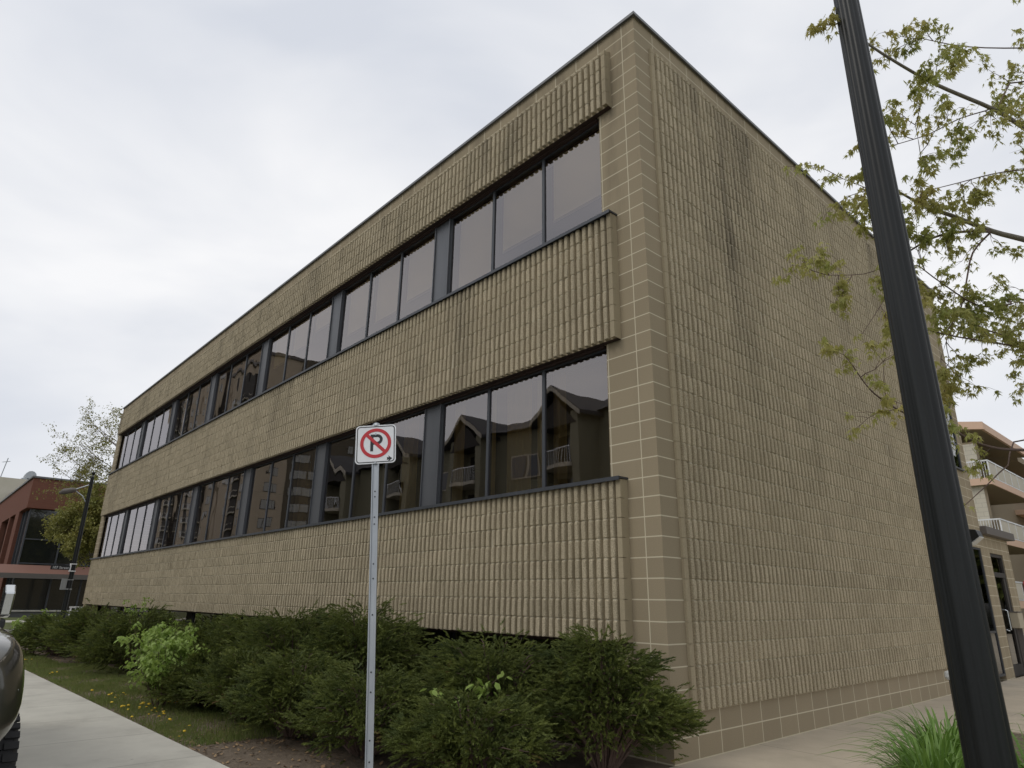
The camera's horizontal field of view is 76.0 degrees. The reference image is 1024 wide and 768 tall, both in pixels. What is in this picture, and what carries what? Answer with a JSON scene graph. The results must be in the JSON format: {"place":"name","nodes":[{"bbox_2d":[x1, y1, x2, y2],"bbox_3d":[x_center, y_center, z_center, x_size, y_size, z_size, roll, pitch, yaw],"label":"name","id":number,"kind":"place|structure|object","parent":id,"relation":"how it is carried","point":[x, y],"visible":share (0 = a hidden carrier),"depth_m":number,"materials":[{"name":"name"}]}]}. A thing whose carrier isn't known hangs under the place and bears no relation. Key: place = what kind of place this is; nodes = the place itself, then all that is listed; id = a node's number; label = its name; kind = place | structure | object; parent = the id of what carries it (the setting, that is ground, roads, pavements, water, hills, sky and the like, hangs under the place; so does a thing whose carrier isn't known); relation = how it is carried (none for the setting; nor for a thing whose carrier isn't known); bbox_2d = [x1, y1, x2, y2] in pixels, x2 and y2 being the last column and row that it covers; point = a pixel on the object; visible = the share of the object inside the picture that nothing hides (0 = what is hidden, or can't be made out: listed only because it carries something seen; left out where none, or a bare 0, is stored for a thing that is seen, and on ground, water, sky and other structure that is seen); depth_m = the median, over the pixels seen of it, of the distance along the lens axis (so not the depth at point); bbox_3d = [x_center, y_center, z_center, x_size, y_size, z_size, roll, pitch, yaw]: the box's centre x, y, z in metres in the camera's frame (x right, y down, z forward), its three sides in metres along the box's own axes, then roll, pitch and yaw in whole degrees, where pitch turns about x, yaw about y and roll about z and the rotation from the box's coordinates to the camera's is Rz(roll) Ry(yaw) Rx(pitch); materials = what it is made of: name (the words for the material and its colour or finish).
{"place":"outdoors","nodes":[
{"label":"outdoors","id":0,"kind":"place"},
{"bbox_2d":[0,585,24,767],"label":"parked suv","id":1,"kind":"object","parent":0,"point":[12,672],"visible":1,"depth_m":3.84,"materials":[{"name":"grey paint"}]},
{"bbox_2d":[3,622,22,628],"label":"lawn","id":2,"kind":"structure","parent":0,"point":[8,625],"depth_m":34.01,"materials":[{"name":"green plant"}]},
{"bbox_2d":[40,476,107,569],"bbox_3d":[-24.188,9.758,38.382,5.995,8.100,7.088,11,-21,-27],"label":"street tree","id":3,"kind":"object","parent":2,"relation":"on","point":[68,519],"visible":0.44,"depth_m":36.84,"materials":[{"name":"green plant"}]},
{"bbox_2d":[32,398,122,526],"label":"street tree","id":4,"kind":"object","parent":2,"relation":"on","point":[86,473],"visible":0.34,"depth_m":40.90,"materials":[{"name":"green plant"}]},
{"bbox_2d":[3,617,67,619],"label":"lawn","id":5,"kind":"structure","parent":0,"point":[11,618],"depth_m":40.63,"materials":[{"name":"green plant"}]},
{"bbox_2d":[23,650,65,667],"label":"grass","id":6,"kind":"structure","parent":0,"point":[41,660],"depth_m":15.45,"materials":[{"name":"green plant"}]},
{"bbox_2d":[16,670,228,767],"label":"pavement","id":7,"kind":"structure","parent":0,"point":[60,727],"depth_m":6.68,"materials":[{"name":"concrete"}]},
{"bbox_2d":[25,662,309,747],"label":"grass","id":8,"kind":"structure","parent":0,"point":[114,680],"depth_m":8.61,"materials":[{"name":"green plant"}]},
{"bbox_2d":[21,646,671,767],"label":"grass","id":9,"kind":"structure","parent":0,"point":[264,756],"depth_m":6.13,"materials":[{"name":"plant"}]},
{"bbox_2d":[11,617,45,652],"bbox_3d":[-12.974,6.820,17.799,1.191,1.003,0.912,17,-24,-39],"label":"sapling","id":10,"kind":"object","parent":9,"relation":"on","point":[14,623],"visible":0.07,"depth_m":17.56,"materials":[{"name":"green plant"}]},
{"bbox_2d":[17,608,55,626],"bbox_3d":[-14.377,7.356,19.672,0.948,1.182,0.631,17,-24,-39],"label":"sapling","id":11,"kind":"object","parent":9,"relation":"on","point":[22,617],"visible":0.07,"depth_m":19.83,"materials":[{"name":"green plant"}]},
{"bbox_2d":[9,610,98,656],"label":"juniper shrub","id":12,"kind":"object","parent":9,"relation":"on","point":[26,637],"visible":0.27,"depth_m":17.20,"materials":[{"name":"green plant"}]},
{"bbox_2d":[30,597,144,663],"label":"juniper shrub","id":13,"kind":"object","parent":9,"relation":"on","point":[61,633],"visible":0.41,"depth_m":15.30,"materials":[{"name":"green plant"}]},
{"bbox_2d":[55,598,194,673],"bbox_3d":[-7.882,5.249,13.578,2.750,1.560,3.573,17,-24,-39],"label":"juniper shrub","id":14,"kind":"object","parent":9,"relation":"on","point":[104,638],"visible":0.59,"depth_m":13.11,"materials":[{"name":"green plant"}]},
{"bbox_2d":[118,597,151,623],"bbox_3d":[-9.544,6.072,16.292,0.830,1.488,1.370,17,-24,-39],"label":"sapling","id":15,"kind":"object","parent":9,"relation":"on","point":[135,606],"visible":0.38,"depth_m":16.19,"materials":[{"name":"green plant"}]},
{"bbox_2d":[113,618,198,693],"bbox_3d":[-5.411,4.167,10.035,1.208,1.120,1.216,17,-24,-39],"label":"sapling","id":16,"kind":"object","parent":9,"relation":"on","point":[167,633],"visible":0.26,"depth_m":9.93,"materials":[{"name":"green plant"}]},
{"bbox_2d":[119,632,210,706],"bbox_3d":[-4.669,3.884,8.924,0.889,0.952,1.090,-11,-22,33],"label":"sapling","id":17,"kind":"object","parent":9,"relation":"on","point":[162,661],"visible":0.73,"depth_m":8.79,"materials":[{"name":"green plant"}]},
{"bbox_2d":[141,644,230,710],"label":"juniper shrub","id":18,"kind":"object","parent":9,"relation":"on","point":[177,674],"visible":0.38,"depth_m":8.53,"materials":[{"name":"green plant"}]},
{"bbox_2d":[135,611,237,656],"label":"juniper shrub","id":19,"kind":"object","parent":9,"relation":"on","point":[199,632],"visible":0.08,"depth_m":11.92,"materials":[{"name":"green plant"}]},
{"bbox_2d":[26,652,382,767],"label":"leaf litter","id":20,"kind":"object","parent":9,"relation":"on","point":[265,740],"visible":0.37,"depth_m":6.54,"materials":[{"name":"plant"}]},
{"bbox_2d":[177,643,299,727],"bbox_3d":[-3.225,3.611,7.996,1.374,0.862,2.182,17,-24,-39],"label":"juniper shrub","id":21,"kind":"object","parent":9,"relation":"on","point":[219,672],"visible":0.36,"depth_m":7.85,"materials":[{"name":"green plant"}]},
{"bbox_2d":[189,609,301,657],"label":"juniper shrub","id":22,"kind":"object","parent":9,"relation":"on","point":[222,632],"visible":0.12,"depth_m":10.29,"materials":[{"name":"green plant"}]},
{"bbox_2d":[201,598,348,680],"bbox_3d":[-3.008,3.735,9.189,2.698,1.406,2.448,-6,-20,21],"label":"juniper shrub","id":23,"kind":"object","parent":9,"relation":"on","point":[284,633],"visible":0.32,"depth_m":9.05,"materials":[{"name":"green plant"}]},
{"bbox_2d":[212,635,364,738],"bbox_3d":[-2.298,3.214,7.005,1.424,0.990,2.378,17,-24,-39],"label":"juniper shrub","id":24,"kind":"object","parent":9,"relation":"on","point":[257,695],"visible":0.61,"depth_m":6.77,"materials":[{"name":"green plant"}]},
{"bbox_2d":[270,655,448,764],"bbox_3d":[-1.330,3.007,6.151,1.598,0.891,2.231,17,-24,-39],"label":"juniper shrub","id":25,"kind":"object","parent":9,"relation":"on","point":[339,697],"visible":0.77,"depth_m":5.92,"materials":[{"name":"green plant"}]},
{"bbox_2d":[280,593,438,701],"bbox_3d":[-1.885,3.390,8.238,2.022,1.450,2.672,7,-19,-18],"label":"juniper shrub","id":26,"kind":"object","parent":9,"relation":"on","point":[347,636],"visible":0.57,"depth_m":7.92,"materials":[{"name":"green plant"}]},
{"bbox_2d":[355,423,395,767],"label":"parking sign","id":27,"kind":"object","parent":9,"relation":"on","point":[375,445],"visible":1,"depth_m":4.72,"materials":[{"name":"silver metal"}]},
{"bbox_2d":[420,671,511,736],"bbox_3d":[-0.403,2.892,5.649,0.788,0.793,0.370,6,-19,-14],"label":"sapling","id":28,"kind":"object","parent":9,"relation":"on","point":[478,689],"visible":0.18,"depth_m":5.68,"materials":[{"name":"green plant"}]},
{"bbox_2d":[374,680,566,767],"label":"juniper shrub","id":29,"kind":"object","parent":9,"relation":"on","point":[444,738],"visible":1,"depth_m":5.12,"materials":[{"name":"green plant"}]},
{"bbox_2d":[404,619,584,759],"bbox_3d":[-0.227,2.891,6.314,1.717,1.192,2.363,8,-19,-20],"label":"juniper shrub","id":30,"kind":"object","parent":9,"relation":"on","point":[457,664],"visible":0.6,"depth_m":6.16,"materials":[{"name":"green plant"}]},
{"bbox_2d":[512,623,715,767],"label":"juniper shrub","id":31,"kind":"object","parent":9,"relation":"on","point":[606,740],"visible":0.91,"depth_m":5.58,"materials":[{"name":"green plant"}]},
{"bbox_2d":[0,0,1023,482],"label":"sky","id":32,"kind":"structure","parent":0,"point":[167,166],"materials":[{"name":"white"}]},
{"bbox_2d":[670,676,1023,767],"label":"pavement","id":33,"kind":"structure","parent":0,"point":[805,749],"depth_m":6.83,"materials":[{"name":"beige concrete"}]},
{"bbox_2d":[770,0,1023,512],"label":"maple tree","id":34,"kind":"object","parent":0,"point":[975,318],"visible":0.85,"depth_m":5.11,"materials":[{"name":"green plant"}]},
{"bbox_2d":[887,733,1023,767],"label":"planting bed","id":35,"kind":"object","parent":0,"point":[1019,737],"depth_m":7.09,"materials":[{"name":"soil"}]},
{"bbox_2d":[821,716,1023,767],"bbox_3d":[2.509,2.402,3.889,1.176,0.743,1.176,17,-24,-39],"label":"daylily","id":36,"kind":"object","parent":35,"relation":"on","point":[934,763],"visible":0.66,"depth_m":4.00,"materials":[{"name":"green plant"}]},
{"bbox_2d":[833,0,1017,767],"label":"lamp post","id":37,"kind":"object","parent":35,"relation":"on","point":[984,731],"visible":1,"depth_m":3.53,"materials":[{"name":"black metal"}]},
{"bbox_2d":[843,706,1020,758],"bbox_3d":[3.010,2.656,4.602,1.082,0.720,1.225,17,-24,-39],"label":"daylily","id":38,"kind":"object","parent":35,"relation":"on","point":[931,730],"visible":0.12,"depth_m":4.77,"materials":[{"name":"green plant"}]},
{"bbox_2d":[848,705,1021,766],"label":"daylily","id":39,"kind":"object","parent":35,"relation":"on","point":[947,721],"visible":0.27,"depth_m":4.60,"materials":[{"name":"green plant"}]},
{"bbox_2d":[853,722,1023,767],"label":"daylily","id":40,"kind":"object","parent":35,"relation":"on","point":[940,761],"visible":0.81,"depth_m":3.88,"materials":[{"name":"green plant"}]},
{"bbox_2d":[869,696,1013,747],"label":"daylily","id":41,"kind":"object","parent":35,"relation":"on","point":[926,728],"visible":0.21,"depth_m":5.02,"materials":[{"name":"green plant"}]},
{"bbox_2d":[944,670,955,717],"bbox_3d":[4.156,3.099,6.089,0.120,0.800,0.117,17,-24,-39],"label":"bollard","id":42,"kind":"object","parent":35,"relation":"on","point":[946,674],"visible":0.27,"depth_m":6.18,"materials":[{"name":"grey plastic"}]},
{"bbox_2d":[939,722,1023,767],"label":"daylily","id":43,"kind":"object","parent":35,"relation":"on","point":[1019,761],"visible":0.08,"depth_m":4.12,"materials":[{"name":"green plant"}]},
{"bbox_2d":[1013,713,1023,758],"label":"daylily","id":44,"kind":"object","parent":35,"relation":"on","point":[1022,737],"visible":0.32,"depth_m":4.61,"materials":[{"name":"green plant"}]},
{"bbox_2d":[1008,711,1023,733],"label":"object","id":45,"kind":"structure","parent":0,"point":[1014,719],"depth_m":8.29,"materials":[{"name":"beige concrete"}]},
{"bbox_3d":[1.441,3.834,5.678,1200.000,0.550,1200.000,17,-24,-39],"label":"ground","id":46,"kind":"structure","parent":0,"visible":0},
{"bbox_2d":[0,458,36,500],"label":"apartment building","id":47,"kind":"structure","parent":46,"relation":"on","point":[8,486],"depth_m":82.81,"materials":[{"name":"beige paint"}]},
{"bbox_2d":[8,610,75,616],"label":"garden wall","id":48,"kind":"structure","parent":46,"relation":"on","point":[17,613],"depth_m":42.49,"materials":[{"name":"concrete"}]},
{"bbox_2d":[0,476,105,609],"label":"brick building","id":49,"kind":"structure","parent":46,"relation":"on","point":[28,557],"depth_m":45.49,"materials":[{"name":"red brick"}]},
{"bbox_2d":[82,11,1023,766],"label":"office building","id":50,"kind":"structure","parent":46,"relation":"on","point":[740,535],"depth_m":9.23,"materials":[{"name":"tan concrete block"},{"name":"glass"},{"name":"dark metal"}]},
{"bbox_2d":[103,511,124,555],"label":"window","id":51,"kind":"structure","parent":50,"relation":"in","point":[118,514],"depth_m":23.80,"materials":[{"name":"metal"}]},
{"bbox_2d":[121,424,141,466],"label":"window","id":52,"kind":"structure","parent":50,"relation":"in","point":[137,427],"depth_m":25.15,"materials":[{"name":"metal"}]},
{"bbox_2d":[121,501,154,553],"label":"window","id":53,"kind":"structure","parent":50,"relation":"in","point":[147,504],"depth_m":21.71,"materials":[{"name":"glass"}]},
{"bbox_2d":[140,403,172,456],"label":"window","id":54,"kind":"structure","parent":50,"relation":"in","point":[164,413],"depth_m":22.73,"materials":[{"name":"metal"}]},
{"bbox_2d":[151,488,192,548],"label":"window","id":55,"kind":"structure","parent":50,"relation":"in","point":[182,495],"depth_m":19.13,"materials":[{"name":"metal"}]},
{"bbox_2d":[171,377,211,439],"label":"window","id":56,"kind":"structure","parent":50,"relation":"in","point":[200,386],"depth_m":20.16,"materials":[{"name":"metal"}]},
{"bbox_2d":[192,613,217,628],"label":"basement window","id":57,"kind":"structure","parent":50,"relation":"in","point":[194,614],"depth_m":16.78,"materials":[{"name":"glass"}]},
{"bbox_2d":[190,471,243,542],"bbox_3d":[-7.296,3.101,16.251,0.072,1.540,3.225,17,-24,-39],"label":"window","id":58,"kind":"structure","parent":50,"relation":"in","point":[229,477],"depth_m":16.53,"materials":[{"name":"metal"}]},
{"bbox_2d":[211,344,261,418],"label":"window","id":59,"kind":"structure","parent":50,"relation":"in","point":[231,366],"depth_m":17.57,"materials":[{"name":"metal"}]},
{"bbox_2d":[244,447,315,533],"bbox_3d":[-4.847,2.291,13.676,0.072,1.540,3.225,17,-24,-39],"label":"window","id":60,"kind":"structure","parent":50,"relation":"in","point":[294,456],"depth_m":13.96,"materials":[{"name":"metal"}]},
{"bbox_2d":[273,327,295,368],"bbox_3d":[-5.416,-0.846,15.597,0.070,0.813,0.910,17,-24,-39],"label":"roller blind","id":61,"kind":"object","parent":50,"relation":"attached to","point":[281,349],"visible":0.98,"depth_m":15.63,"materials":[{"name":"beige fabric"}]},
{"bbox_2d":[264,298,332,390],"bbox_3d":[-4.801,-0.749,14.675,0.072,1.540,3.225,17,-24,-39],"label":"window","id":62,"kind":"structure","parent":50,"relation":"in","point":[311,314],"depth_m":14.97,"materials":[{"name":"metal"}]},
{"bbox_2d":[292,451,312,526],"bbox_3d":[-4.260,2.235,13.287,0.088,1.700,0.502,17,-24,-39],"label":"curtain","id":63,"kind":"object","parent":50,"relation":"hanging from","point":[301,499],"visible":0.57,"depth_m":13.30,"materials":[{"name":"beige fabric"}]},
{"bbox_2d":[293,314,316,353],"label":"roller blind","id":64,"kind":"object","parent":50,"relation":"attached to","point":[301,335],"visible":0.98,"depth_m":14.88,"materials":[{"name":"beige fabric"}]},
{"bbox_2d":[315,303,331,332],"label":"roller blind","id":65,"kind":"object","parent":50,"relation":"attached to","point":[323,317],"visible":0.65,"depth_m":14.19,"materials":[{"name":"beige fabric"}]},
{"bbox_2d":[347,275,377,336],"bbox_3d":[-2.968,-1.542,12.985,0.070,1.053,0.910,17,-24,-39],"label":"roller blind","id":66,"kind":"object","parent":50,"relation":"attached to","point":[358,308],"visible":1,"depth_m":13.00,"materials":[{"name":"beige fabric"}]},
{"bbox_2d":[320,410,424,521],"bbox_3d":[-2.398,1.481,11.101,0.072,1.540,3.225,17,-24,-39],"label":"window","id":67,"kind":"structure","parent":50,"relation":"in","point":[387,465],"depth_m":11.40,"materials":[{"name":"metal"}]},
{"bbox_2d":[338,230,434,351],"bbox_3d":[-2.352,-1.559,12.100,0.072,1.540,3.225,17,-24,-39],"label":"window","id":68,"kind":"structure","parent":50,"relation":"in","point":[402,265],"depth_m":12.37,"materials":[{"name":"metal"}]},
{"bbox_2d":[375,255,407,323],"bbox_3d":[-2.253,-1.750,12.223,0.070,1.113,0.910,17,-24,-39],"label":"roller blind","id":69,"kind":"object","parent":50,"relation":"attached to","point":[387,295],"visible":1,"depth_m":12.24,"materials":[{"name":"beige fabric"}]},
{"bbox_2d":[399,417,419,509],"bbox_3d":[-1.668,1.379,10.568,0.088,1.700,0.410,17,-24,-39],"label":"curtain","id":70,"kind":"object","parent":50,"relation":"hanging from","point":[409,475],"visible":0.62,"depth_m":10.56,"materials":[{"name":"beige fabric"}]},
{"bbox_2d":[406,237,434,302],"bbox_3d":[-1.537,-2.025,11.483,0.070,1.033,0.910,17,-24,-39],"label":"roller blind","id":71,"kind":"object","parent":50,"relation":"attached to","point":[420,270],"visible":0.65,"depth_m":11.50,"materials":[{"name":"beige fabric"}]},
{"bbox_2d":[452,401,465,500],"bbox_3d":[-0.786,1.084,9.629,0.080,1.700,0.254,17,-24,-39],"label":"curtain","id":72,"kind":"object","parent":50,"relation":"hanging from","point":[458,459],"visible":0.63,"depth_m":9.66,"materials":[{"name":"beige fabric"}]},
{"bbox_2d":[459,195,499,287],"bbox_3d":[-0.523,-2.086,10.322,0.070,1.613,0.910,17,-24,-39],"label":"roller blind","id":73,"kind":"object","parent":50,"relation":"attached to","point":[476,244],"visible":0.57,"depth_m":10.38,"materials":[{"name":"beige fabric"}]},
{"bbox_2d":[491,391,496,494],"bbox_3d":[-0.282,0.924,9.120,0.061,1.700,0.165,12,-21,-31],"label":"curtain","id":74,"kind":"object","parent":50,"relation":"hanging from","point":[493,443],"visible":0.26,"depth_m":9.10,"materials":[{"name":"beige fabric"}]},
{"bbox_2d":[452,632,536,655],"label":"basement window","id":75,"kind":"structure","parent":50,"relation":"in","point":[454,634],"depth_m":9.06,"materials":[{"name":"metal"}]},
{"bbox_2d":[507,379,531,492],"bbox_3d":[0.095,0.794,8.708,0.088,1.700,0.500,17,-24,-39],"label":"curtain","id":76,"kind":"object","parent":50,"relation":"hanging from","point":[519,426],"visible":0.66,"depth_m":8.73,"materials":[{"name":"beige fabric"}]},
{"bbox_2d":[438,348,606,503],"bbox_3d":[0.052,0.670,8.526,0.072,1.540,3.225,17,-24,-39],"label":"window","id":77,"kind":"structure","parent":50,"relation":"in","point":[544,373],"depth_m":8.75,"materials":[{"name":"metal"}]},
{"bbox_2d":[448,122,598,293],"bbox_3d":[0.097,-2.369,9.525,0.072,1.540,3.225,17,-24,-39],"label":"window","id":78,"kind":"structure","parent":50,"relation":"in","point":[543,162],"depth_m":9.75,"materials":[{"name":"metal"}]},
{"bbox_2d":[502,164,548,252],"bbox_3d":[0.196,-2.570,9.651,0.070,1.093,0.910,17,-24,-39],"label":"roller blind","id":79,"kind":"object","parent":50,"relation":"attached to","point":[522,221],"visible":0.76,"depth_m":9.64,"materials":[{"name":"beige fabric"}]},
{"bbox_2d":[537,376,541,487],"bbox_3d":[0.362,0.706,8.427,0.059,1.700,0.164,11,-21,-29],"label":"curtain","id":80,"kind":"object","parent":50,"relation":"hanging from","point":[539,432],"visible":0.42,"depth_m":8.45,"materials":[{"name":"beige fabric"}]},
{"bbox_2d":[553,369,567,484],"bbox_3d":[0.596,0.627,8.177,0.080,1.700,0.202,17,-24,-39],"label":"curtain","id":81,"kind":"object","parent":50,"relation":"hanging from","point":[560,430],"visible":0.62,"depth_m":8.20,"materials":[{"name":"beige fabric"}]},
{"bbox_2d":[554,130,600,222],"bbox_3d":[0.912,-2.826,8.905,0.070,1.053,0.910,17,-24,-39],"label":"roller blind","id":82,"kind":"object","parent":50,"relation":"attached to","point":[577,176],"visible":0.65,"depth_m":8.88,"materials":[{"name":"beige fabric"}]},
{"bbox_2d":[565,356,610,482],"bbox_3d":[0.976,0.489,7.851,0.075,1.610,0.851,17,-24,-39],"label":"vertical blind","id":83,"kind":"object","parent":50,"relation":"attached to","point":[588,448],"visible":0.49,"depth_m":7.92,"materials":[{"name":"beige"}]},
{"bbox_2d":[943,405,961,468],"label":"window","id":84,"kind":"structure","parent":50,"relation":"in","point":[955,451],"depth_m":14.32,"materials":[{"name":"glass"}]},
{"bbox_2d":[969,529,983,545],"bbox_3d":[9.383,3.102,13.283,0.340,0.318,0.248,17,-24,-39],"label":"wall lamp","id":85,"kind":"object","parent":50,"relation":"attached to","point":[976,536],"visible":0.54,"depth_m":13.18,"materials":[{"name":"white metal"}]},
{"bbox_2d":[973,547,1005,676],"bbox_3d":[9.386,4.510,13.068,1.250,2.470,0.054,17,-24,-39],"label":"window","id":86,"kind":"structure","parent":50,"relation":"in","point":[977,552],"depth_m":13.34,"materials":[{"name":"metal"}]},
{"bbox_2d":[990,553,1023,676],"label":"door","id":87,"kind":"structure","parent":50,"relation":"in","point":[997,563],"depth_m":14.33,"materials":[{"name":"grey"}]},
{"bbox_2d":[1008,611,1023,659],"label":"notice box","id":88,"kind":"object","parent":50,"relation":"attached to","point":[1017,619],"visible":1,"depth_m":14.09,"materials":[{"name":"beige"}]},
{"bbox_2d":[958,422,1023,618],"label":"apartment building","id":89,"kind":"structure","parent":46,"relation":"on","point":[999,503],"depth_m":31.45,"materials":[{"name":"brown paint"}]},
{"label":"lawn","id":90,"kind":"structure","parent":0,"visible":0},
{"bbox_2d":[50,472,95,621],"bbox_3d":[-18.525,6.886,26.962,1.273,6.700,0.505,6,-19,-15],"label":"street lamp","id":91,"kind":"object","parent":90,"relation":"on","point":[71,567],"visible":1,"depth_m":27.05,"materials":[{"name":"black metal"}]}
]}

